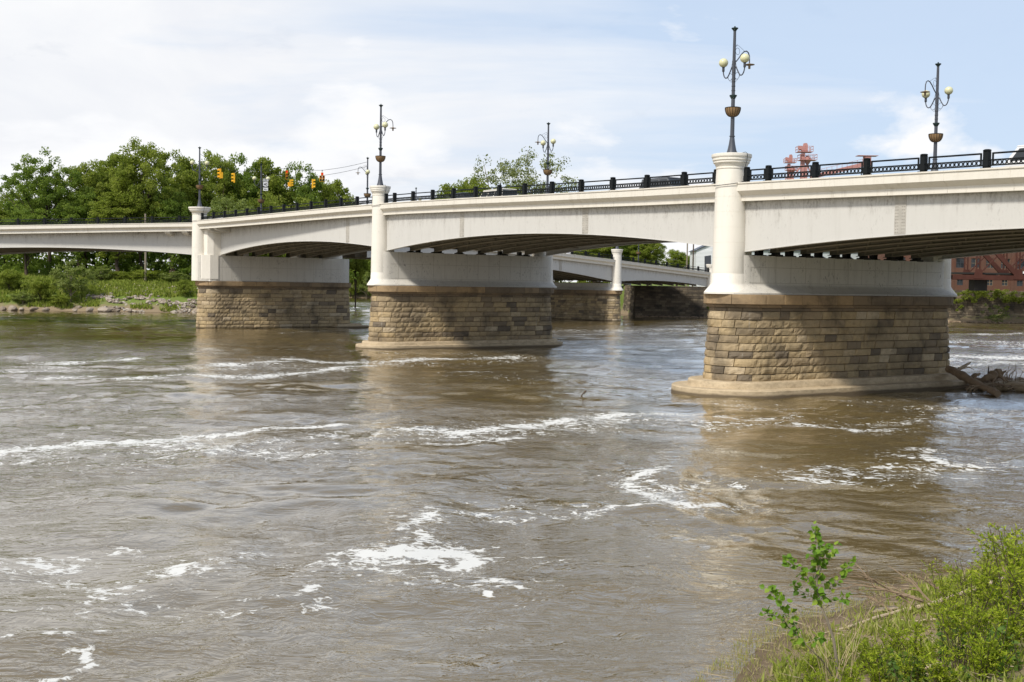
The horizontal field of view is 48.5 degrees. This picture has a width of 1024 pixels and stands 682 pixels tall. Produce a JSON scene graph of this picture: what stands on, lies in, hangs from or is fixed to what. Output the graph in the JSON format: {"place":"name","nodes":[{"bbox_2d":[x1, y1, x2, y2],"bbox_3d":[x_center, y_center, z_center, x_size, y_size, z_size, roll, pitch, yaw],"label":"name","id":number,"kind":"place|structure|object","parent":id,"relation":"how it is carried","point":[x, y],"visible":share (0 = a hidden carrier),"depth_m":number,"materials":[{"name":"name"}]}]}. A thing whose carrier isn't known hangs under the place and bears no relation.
{"place":"outdoors","nodes":[
{"label":"outdoors","id":0,"kind":"place"},
{"bbox_2d":[0,298,1023,681],"bbox_3d":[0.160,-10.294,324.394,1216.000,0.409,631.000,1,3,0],"label":"river water","id":1,"kind":"structure","parent":0,"point":[182,498],"depth_m":32.00,"materials":[{"name":"liquid"}]},
{"bbox_2d":[188,207,368,328],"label":"bridge pier","id":2,"kind":"structure","parent":1,"relation":"in","point":[254,292],"depth_m":141.85,"materials":[{"name":"stone"}]},
{"bbox_2d":[0,223,248,255],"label":"bridge span","id":3,"kind":"object","parent":2,"relation":"on","point":[140,237],"visible":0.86,"depth_m":141.35,"materials":[{"name":"concrete"},{"name":"asphalt"}]},
{"bbox_2d":[0,216,191,224],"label":"bridge railing","id":4,"kind":"object","parent":3,"relation":"on","point":[72,221],"visible":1,"depth_m":140.24,"materials":[{"name":"metal"}]},
{"bbox_2d":[190,146,208,206],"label":"bridge lamp","id":5,"kind":"object","parent":2,"relation":"on","point":[199,186],"visible":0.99,"depth_m":138.09,"materials":[{"name":"metal"}]},
{"bbox_2d":[355,185,562,349],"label":"bridge pier","id":6,"kind":"structure","parent":1,"relation":"in","point":[442,301],"depth_m":105.55,"materials":[{"name":"stone"}]},
{"bbox_2d":[197,204,524,258],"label":"bridge span","id":7,"kind":"object","parent":6,"relation":"on","point":[331,232],"visible":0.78,"depth_m":123.05,"materials":[{"name":"concrete"},{"name":"asphalt"}]},
{"bbox_2d":[201,196,371,219],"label":"bridge railing","id":8,"kind":"object","parent":7,"relation":"on","point":[341,203],"visible":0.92,"depth_m":117.54,"materials":[{"name":"metal"}]},
{"bbox_2d":[374,104,395,184],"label":"bridge lamp","id":9,"kind":"object","parent":6,"relation":"on","point":[380,158],"visible":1,"depth_m":102.07,"materials":[{"name":"metal"}]},
{"bbox_2d":[536,122,555,193],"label":"bridge lamp","id":10,"kind":"object","parent":6,"relation":"on","point":[547,172],"visible":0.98,"depth_m":112.50,"materials":[{"name":"metal"}]},
{"bbox_2d":[550,249,622,321],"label":"bridge pier","id":11,"kind":"structure","parent":1,"relation":"in","point":[588,301],"depth_m":192.72,"materials":[{"name":"stone"}]},
{"bbox_2d":[291,247,615,280],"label":"bridge span","id":12,"kind":"object","parent":11,"relation":"on","point":[572,267],"visible":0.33,"depth_m":183.78,"materials":[{"name":"concrete"}]},
{"bbox_2d":[671,152,969,398],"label":"bridge pier","id":13,"kind":"structure","parent":1,"relation":"in","point":[783,327],"depth_m":66.15,"materials":[{"name":"stone"}]},
{"bbox_2d":[379,184,905,260],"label":"bridge span","id":14,"kind":"object","parent":13,"relation":"on","point":[554,223],"visible":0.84,"depth_m":82.46,"materials":[{"name":"concrete"}]},
{"bbox_2d":[384,169,715,202],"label":"bridge railing","id":15,"kind":"object","parent":14,"relation":"on","point":[612,184],"visible":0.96,"depth_m":78.58,"materials":[{"name":"metal"}]},
{"bbox_2d":[639,177,688,188],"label":"car","id":16,"kind":"object","parent":14,"relation":"on","point":[664,179],"visible":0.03,"depth_m":76.44,"materials":[{"name":"paint"}]},
{"bbox_2d":[719,26,754,151],"bbox_3d":[12.786,-14.168,64.349,2.021,7.200,1.934,1,3,2],"label":"bridge lamp","id":17,"kind":"object","parent":13,"relation":"on","point":[732,111],"visible":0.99,"depth_m":64.27,"materials":[{"name":"metal"}]},
{"bbox_2d":[736,166,1023,261],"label":"bridge span","id":18,"kind":"object","parent":13,"relation":"on","point":[944,214],"visible":0.99,"depth_m":57.73,"materials":[{"name":"pale painted concrete"},{"name":"asphalt"}]},
{"bbox_2d":[742,149,1023,181],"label":"bridge railing","id":19,"kind":"object","parent":18,"relation":"on","point":[867,167],"visible":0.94,"depth_m":55.69,"materials":[{"name":"metal"}]},
{"bbox_2d":[1003,145,1023,166],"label":"car","id":20,"kind":"object","parent":18,"relation":"on","point":[1018,154],"visible":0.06,"depth_m":54.18,"materials":[{"name":"paint"}]},
{"bbox_2d":[920,62,952,170],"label":"bridge lamp","id":21,"kind":"object","parent":13,"relation":"on","point":[935,137],"visible":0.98,"depth_m":74.18,"materials":[{"name":"metal"}]},
{"bbox_2d":[635,315,1023,323],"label":"rubble ledge","id":22,"kind":"object","parent":1,"relation":"in","point":[948,321],"visible":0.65,"depth_m":215.58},
{"bbox_2d":[980,296,1009,321],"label":"bush","id":23,"kind":"object","parent":22,"relation":"on","point":[993,315],"visible":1,"depth_m":214.82,"materials":[{"name":"green plant"}]},
{"bbox_2d":[945,366,1000,396],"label":"driftwood log","id":24,"kind":"object","parent":1,"relation":"on","point":[964,376],"visible":0.98,"depth_m":68.50,"materials":[{"name":"wood"}]},
{"bbox_2d":[957,363,1023,391],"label":"twig debris","id":25,"kind":"object","parent":1,"relation":"on","point":[994,385],"visible":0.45,"depth_m":69.79,"materials":[{"name":"wood"}]},
{"bbox_2d":[978,369,1008,382],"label":"driftwood stump","id":26,"kind":"object","parent":25,"relation":"on","point":[993,375],"visible":0.92,"depth_m":70.00,"materials":[{"name":"wood"}]},
{"bbox_2d":[0,273,1023,681],"bbox_3d":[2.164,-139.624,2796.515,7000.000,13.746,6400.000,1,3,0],"label":"ground","id":27,"kind":"structure","parent":0,"point":[764,659],"depth_m":20.94,"materials":[{"name":"plant"}]},
{"bbox_2d":[0,269,29,288],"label":"riverside shrub","id":28,"kind":"object","parent":27,"relation":"on","point":[7,276],"visible":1,"depth_m":202.93,"materials":[{"name":"green plant"}]},
{"bbox_2d":[0,197,29,269],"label":"broadleaf tree","id":29,"kind":"object","parent":27,"relation":"on","point":[7,210],"visible":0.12,"depth_m":235.61,"materials":[{"name":"green plant"}]},
{"bbox_2d":[9,291,38,303],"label":"riverside shrub","id":30,"kind":"object","parent":27,"relation":"on","point":[19,298],"visible":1,"depth_m":199.10,"materials":[{"name":"green plant"}]},
{"bbox_2d":[0,208,56,274],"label":"broadleaf tree","id":31,"kind":"object","parent":27,"relation":"on","point":[26,216],"visible":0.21,"depth_m":216.51,"materials":[{"name":"green plant"}]},
{"bbox_2d":[20,277,55,300],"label":"riverside shrub","id":32,"kind":"object","parent":27,"relation":"on","point":[38,285],"visible":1,"depth_m":199.04,"materials":[{"name":"green plant"}]},
{"bbox_2d":[0,146,94,271],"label":"open tree","id":33,"kind":"object","parent":27,"relation":"on","point":[44,191],"visible":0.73,"depth_m":222.55,"materials":[{"name":"green plant"}]},
{"bbox_2d":[49,259,98,301],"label":"riverside shrub","id":34,"kind":"object","parent":27,"relation":"on","point":[69,282],"visible":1,"depth_m":200.26,"materials":[{"name":"green plant"}]},
{"bbox_2d":[51,191,100,265],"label":"broadleaf tree","id":35,"kind":"object","parent":27,"relation":"on","point":[73,209],"visible":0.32,"depth_m":220.88,"materials":[{"name":"green plant"}]},
{"bbox_2d":[52,159,113,270],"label":"broadleaf tree","id":36,"kind":"object","parent":27,"relation":"on","point":[94,178],"visible":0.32,"depth_m":231.47,"materials":[{"name":"green plant"}]},
{"bbox_2d":[0,272,197,311],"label":"bank grass","id":37,"kind":"structure","parent":27,"relation":"on","point":[132,286],"depth_m":205.06,"materials":[{"name":"plant"}]},
{"bbox_2d":[85,266,115,278],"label":"riverside shrub","id":38,"kind":"object","parent":27,"relation":"on","point":[101,271],"visible":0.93,"depth_m":212.95,"materials":[{"name":"green plant"}]},
{"bbox_2d":[89,152,126,270],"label":"broadleaf tree","id":39,"kind":"object","parent":27,"relation":"on","point":[110,163],"visible":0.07,"depth_m":238.59,"materials":[{"name":"green plant"}]},
{"bbox_2d":[86,191,146,275],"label":"broadleaf tree","id":40,"kind":"object","parent":27,"relation":"on","point":[109,209],"visible":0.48,"depth_m":216.87,"materials":[{"name":"green plant"}]},
{"bbox_2d":[75,282,198,312],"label":"riprap","id":41,"kind":"object","parent":27,"relation":"on","point":[108,298],"visible":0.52,"depth_m":201.35,"materials":[{"name":"stone"}]},
{"bbox_2d":[104,136,186,274],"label":"broadleaf tree","id":42,"kind":"object","parent":27,"relation":"on","point":[132,180],"visible":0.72,"depth_m":219.79,"materials":[{"name":"green plant"}]},
{"bbox_2d":[124,269,168,278],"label":"riverside shrub","id":43,"kind":"object","parent":27,"relation":"on","point":[154,274],"visible":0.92,"depth_m":215.10,"materials":[{"name":"green plant"}]},
{"bbox_2d":[144,187,195,274],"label":"broadleaf tree","id":44,"kind":"object","parent":27,"relation":"on","point":[172,208],"visible":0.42,"depth_m":219.39,"materials":[{"name":"green plant"}]},
{"bbox_2d":[158,271,190,280],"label":"riverside shrub","id":45,"kind":"object","parent":27,"relation":"on","point":[172,275],"visible":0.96,"depth_m":213.00,"materials":[{"name":"green plant"}]},
{"bbox_2d":[0,205,358,281],"bbox_3d":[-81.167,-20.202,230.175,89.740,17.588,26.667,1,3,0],"label":"undergrowth","id":46,"kind":"object","parent":27,"relation":"on","point":[152,257],"visible":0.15,"depth_m":223.30,"materials":[{"name":"green plant"}]},
{"bbox_2d":[175,279,194,296],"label":"riverside shrub","id":47,"kind":"object","parent":27,"relation":"on","point":[183,284],"visible":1,"depth_m":204.47,"materials":[{"name":"green plant"}]},
{"bbox_2d":[168,156,218,257],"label":"broadleaf tree","id":48,"kind":"object","parent":27,"relation":"on","point":[189,183],"visible":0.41,"depth_m":232.42,"materials":[{"name":"green plant"}]},
{"bbox_2d":[190,194,256,259],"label":"willow tree","id":49,"kind":"object","parent":27,"relation":"on","point":[216,205],"visible":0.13,"depth_m":218.49,"materials":[{"name":"green plant"}]},
{"bbox_2d":[198,149,251,216],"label":"broadleaf tree","id":50,"kind":"object","parent":27,"relation":"on","point":[223,183],"visible":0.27,"depth_m":243.66,"materials":[{"name":"green plant"}]},
{"bbox_2d":[221,153,271,213],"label":"broadleaf tree","id":51,"kind":"object","parent":27,"relation":"on","point":[247,180],"visible":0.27,"depth_m":248.16,"materials":[{"name":"green plant"}]},
{"bbox_2d":[246,192,286,256],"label":"broadleaf tree","id":52,"kind":"object","parent":27,"relation":"on","point":[272,202],"visible":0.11,"depth_m":225.26,"materials":[{"name":"green plant"}]},
{"bbox_2d":[246,156,295,208],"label":"broadleaf tree","id":53,"kind":"object","parent":27,"relation":"on","point":[274,180],"visible":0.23,"depth_m":249.81,"materials":[{"name":"green plant"}]},
{"bbox_2d":[273,161,323,210],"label":"broadleaf tree","id":54,"kind":"object","parent":27,"relation":"on","point":[305,191],"visible":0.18,"depth_m":252.16,"materials":[{"name":"green plant"}]},
{"bbox_2d":[296,174,338,207],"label":"broadleaf tree","id":55,"kind":"object","parent":27,"relation":"on","point":[327,190],"visible":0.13,"depth_m":257.70,"materials":[{"name":"green plant"}]},
{"bbox_2d":[332,178,355,270],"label":"broadleaf tree","id":56,"kind":"object","parent":27,"relation":"on","point":[341,192],"visible":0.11,"depth_m":264.78,"materials":[{"name":"green plant"}]},
{"bbox_2d":[349,194,369,305],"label":"broadleaf tree","id":57,"kind":"object","parent":27,"relation":"on","point":[362,265],"visible":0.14,"depth_m":271.05,"materials":[{"name":"green plant"}]},
{"bbox_2d":[448,174,489,193],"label":"broadleaf tree","id":58,"kind":"object","parent":27,"relation":"on","point":[470,185],"visible":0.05,"depth_m":258.39,"materials":[{"name":"green plant"}]},
{"bbox_2d":[468,154,545,193],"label":"sycamore tree","id":59,"kind":"object","parent":27,"relation":"on","point":[500,170],"visible":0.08,"depth_m":263.86,"materials":[{"name":"green plant"}]},
{"bbox_2d":[500,146,578,194],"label":"sycamore tree","id":60,"kind":"object","parent":27,"relation":"on","point":[516,173],"visible":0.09,"depth_m":258.17,"materials":[{"name":"green plant"}]},
{"bbox_2d":[574,246,621,284],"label":"broadleaf tree","id":61,"kind":"object","parent":27,"relation":"on","point":[605,250],"visible":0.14,"depth_m":243.35,"materials":[{"name":"green plant"}]},
{"bbox_2d":[623,285,639,315],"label":"stone abutment","id":62,"kind":"object","parent":27,"relation":"on","point":[630,294],"visible":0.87,"depth_m":226.62,"materials":[{"name":"stone"}]},
{"bbox_2d":[556,261,710,285],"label":"bridge span","id":63,"kind":"object","parent":62,"relation":"on","point":[636,273],"visible":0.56,"depth_m":202.84,"materials":[{"name":"concrete"}]},
{"bbox_2d":[622,256,708,271],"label":"bridge railing","id":64,"kind":"object","parent":63,"relation":"on","point":[666,264],"visible":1,"depth_m":201.91,"materials":[{"name":"metal"}]},
{"bbox_2d":[627,243,666,285],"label":"broadleaf tree","id":65,"kind":"object","parent":27,"relation":"on","point":[652,252],"visible":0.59,"depth_m":240.92,"materials":[{"name":"green plant"}]},
{"bbox_2d":[635,286,707,316],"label":"stone abutment","id":66,"kind":"object","parent":27,"relation":"on","point":[673,301],"visible":0.75,"depth_m":221.67,"materials":[{"name":"stone"}]},
{"bbox_2d":[659,249,689,285],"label":"broadleaf tree","id":67,"kind":"object","parent":27,"relation":"on","point":[677,256],"visible":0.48,"depth_m":327.10,"materials":[{"name":"green plant"}]},
{"bbox_2d":[689,245,858,286],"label":"grey house","id":68,"kind":"structure","parent":27,"relation":"on","point":[703,255],"depth_m":255.26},
{"bbox_2d":[792,143,816,178],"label":"grain elevator","id":69,"kind":"object","parent":27,"relation":"on","point":[807,160],"visible":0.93,"depth_m":282.44,"materials":[{"name":"red metal"}]},
{"bbox_2d":[759,521,855,681],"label":"cottonwood sapling","id":70,"kind":"object","parent":27,"relation":"on","point":[821,551],"visible":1,"depth_m":16.10,"materials":[{"name":"green plant"}]},
{"bbox_2d":[800,652,823,673],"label":"willow shrub","id":71,"kind":"object","parent":27,"relation":"on","point":[812,663],"visible":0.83,"depth_m":17.19,"materials":[{"name":"green plant"}]},
{"bbox_2d":[799,666,825,681],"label":"willow shrub","id":72,"kind":"object","parent":27,"relation":"on","point":[818,674],"visible":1,"depth_m":15.91,"materials":[{"name":"green plant"}]},
{"bbox_2d":[798,599,873,681],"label":"dry stalks","id":73,"kind":"object","parent":27,"relation":"on","point":[839,668],"visible":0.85,"depth_m":15.93,"materials":[{"name":"plant"}]},
{"bbox_2d":[828,658,865,681],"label":"willow shrub","id":74,"kind":"object","parent":27,"relation":"on","point":[858,669],"visible":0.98,"depth_m":15.61,"materials":[{"name":"green plant"}]},
{"bbox_2d":[692,547,1004,681],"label":"reed stubble","id":75,"kind":"object","parent":27,"relation":"on","point":[752,658],"visible":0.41,"depth_m":19.47,"materials":[{"name":"plant"}]},
{"bbox_2d":[819,155,878,176],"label":"conveyor gantry","id":76,"kind":"object","parent":27,"relation":"on","point":[859,164],"visible":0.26,"depth_m":285.34,"materials":[{"name":"red metal"}]},
{"bbox_2d":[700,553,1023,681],"bbox_3d":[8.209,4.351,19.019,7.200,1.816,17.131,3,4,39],"label":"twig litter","id":77,"kind":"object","parent":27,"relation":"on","point":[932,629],"visible":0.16,"depth_m":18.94,"materials":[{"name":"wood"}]},
{"bbox_2d":[855,634,891,672],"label":"willow shrub","id":78,"kind":"object","parent":27,"relation":"on","point":[865,647],"visible":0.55,"depth_m":17.12,"materials":[{"name":"green plant"}]},
{"bbox_2d":[856,646,895,681],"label":"willow shrub","id":79,"kind":"object","parent":27,"relation":"on","point":[874,672],"visible":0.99,"depth_m":16.19,"materials":[{"name":"green plant"}]},
{"bbox_2d":[838,562,913,604],"bbox_3d":[6.630,4.424,20.664,1.602,0.861,0.279,1,3,7],"label":"bare twig","id":80,"kind":"object","parent":27,"relation":"on","point":[877,582],"visible":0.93,"depth_m":20.67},
{"bbox_2d":[840,563,928,613],"bbox_3d":[6.804,4.478,20.383,1.773,0.736,0.989,2,3,17],"label":"dead bough","id":81,"kind":"object","parent":27,"relation":"on","point":[876,588],"visible":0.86,"depth_m":20.59,"materials":[{"name":"wood"}]},
{"bbox_2d":[748,555,1023,681],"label":"weeds","id":82,"kind":"object","parent":27,"relation":"on","point":[926,589],"visible":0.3,"depth_m":18.40,"materials":[{"name":"plant"}]},
{"bbox_2d":[879,624,909,653],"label":"willow shrub","id":83,"kind":"object","parent":27,"relation":"on","point":[894,642],"visible":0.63,"depth_m":17.59,"materials":[{"name":"green plant"}]},
{"bbox_2d":[883,565,931,601],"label":"bare twig","id":84,"kind":"object","parent":27,"relation":"on","point":[919,590],"visible":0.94,"depth_m":20.40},
{"bbox_2d":[878,648,942,681],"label":"broadleaf weed","id":85,"kind":"object","parent":27,"relation":"on","point":[891,671],"visible":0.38,"depth_m":16.68,"materials":[{"name":"green plant"}]},
{"bbox_2d":[891,644,932,681],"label":"willow shrub","id":86,"kind":"object","parent":27,"relation":"on","point":[907,668],"visible":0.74,"depth_m":15.62,"materials":[{"name":"green plant"}]},
{"bbox_2d":[891,621,936,663],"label":"willow shrub","id":87,"kind":"object","parent":27,"relation":"on","point":[917,632],"visible":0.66,"depth_m":16.80,"materials":[{"name":"green plant"}]},
{"bbox_2d":[824,577,1006,633],"bbox_3d":[7.848,4.704,20.785,5.730,0.608,0.383,-1,3,-29],"label":"fallen branch","id":88,"kind":"object","parent":27,"relation":"on","point":[918,606],"visible":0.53,"depth_m":20.42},
{"bbox_2d":[888,651,970,681],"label":"broadleaf weed","id":89,"kind":"object","parent":27,"relation":"on","point":[908,678],"visible":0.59,"depth_m":15.52,"materials":[{"name":"green plant"}]},
{"bbox_2d":[916,641,962,681],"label":"willow shrub","id":90,"kind":"object","parent":27,"relation":"on","point":[940,673],"visible":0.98,"depth_m":14.91,"materials":[{"name":"green plant"}]},
{"bbox_2d":[921,558,968,609],"bbox_3d":[7.445,4.293,19.593,0.866,1.076,0.587,3,3,33],"label":"willow shrub","id":91,"kind":"object","parent":27,"relation":"on","point":[943,588],"visible":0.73,"depth_m":19.56,"materials":[{"name":"green plant"}]},
{"bbox_2d":[868,252,1023,290],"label":"brick factory","id":92,"kind":"structure","parent":27,"relation":"on","point":[957,264],"depth_m":235.59,"materials":[{"name":"brick"}]},
{"bbox_2d":[935,585,970,640],"bbox_3d":[6.913,4.330,17.828,0.723,0.977,0.614,0,3,-12],"label":"willow shrub","id":93,"kind":"object","parent":27,"relation":"on","point":[958,609],"visible":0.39,"depth_m":17.83,"materials":[{"name":"green plant"}]},
{"bbox_2d":[925,589,998,670],"bbox_3d":[6.240,4.125,15.898,0.997,1.283,0.856,2,3,28],"label":"willow shrub","id":94,"kind":"object","parent":27,"relation":"on","point":[973,621],"visible":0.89,"depth_m":15.92,"materials":[{"name":"green plant"}]},
{"bbox_2d":[936,617,1014,662],"bbox_3d":[6.658,4.347,16.469,1.100,0.656,0.801,1,3,0],"label":"broadleaf weed","id":95,"kind":"object","parent":27,"relation":"on","point":[940,634],"visible":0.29,"depth_m":16.46,"materials":[{"name":"green plant"}]},
{"bbox_2d":[941,556,1013,637],"bbox_3d":[7.073,3.929,17.277,1.173,1.509,1.007,-2,4,-41],"label":"willow shrub","id":96,"kind":"object","parent":27,"relation":"on","point":[981,583],"visible":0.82,"depth_m":17.17,"materials":[{"name":"green plant"}]},
{"bbox_2d":[948,290,1023,319],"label":"stone wall","id":97,"kind":"structure","parent":27,"relation":"on","point":[969,309],"depth_m":216.72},
{"bbox_2d":[953,289,1023,311],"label":"ivy","id":98,"kind":"object","parent":97,"relation":"attached to","point":[984,294],"visible":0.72,"depth_m":215.53,"materials":[{"name":"green plant"}]},
{"bbox_2d":[963,541,1008,611],"bbox_3d":[8.130,4.068,19.360,1.136,1.412,0.770,-1,4,-38],"label":"willow shrub","id":99,"kind":"object","parent":27,"relation":"on","point":[993,577],"visible":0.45,"depth_m":19.32,"materials":[{"name":"green plant"}]},
{"bbox_2d":[951,252,1023,290],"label":"truss bridge","id":100,"kind":"structure","parent":27,"relation":"on","point":[977,278],"depth_m":205.50,"materials":[{"name":"red metal"}]},
{"bbox_2d":[963,620,1019,681],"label":"willow shrub","id":101,"kind":"object","parent":27,"relation":"on","point":[982,647],"visible":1,"depth_m":14.78,"materials":[{"name":"green plant"}]},
{"bbox_2d":[967,522,1023,631],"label":"willow shrub","id":102,"kind":"object","parent":27,"relation":"on","point":[1012,562],"visible":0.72,"depth_m":17.33,"materials":[{"name":"green plant"}]},
{"bbox_2d":[974,615,1023,681],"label":"broadleaf weed","id":103,"kind":"object","parent":27,"relation":"on","point":[1014,658],"visible":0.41,"depth_m":15.06,"materials":[{"name":"green plant"}]},
{"bbox_2d":[977,593,1023,656],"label":"willow shrub","id":104,"kind":"object","parent":27,"relation":"on","point":[1018,631],"visible":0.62,"depth_m":15.91,"materials":[{"name":"green plant"}]},
{"bbox_2d":[997,532,1023,617],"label":"willow shrub","id":105,"kind":"object","parent":27,"relation":"on","point":[1016,577],"visible":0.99,"depth_m":16.10,"materials":[{"name":"green plant"}]},
{"bbox_2d":[0,0,1023,281],"label":"sky","id":106,"kind":"structure","parent":0,"point":[625,89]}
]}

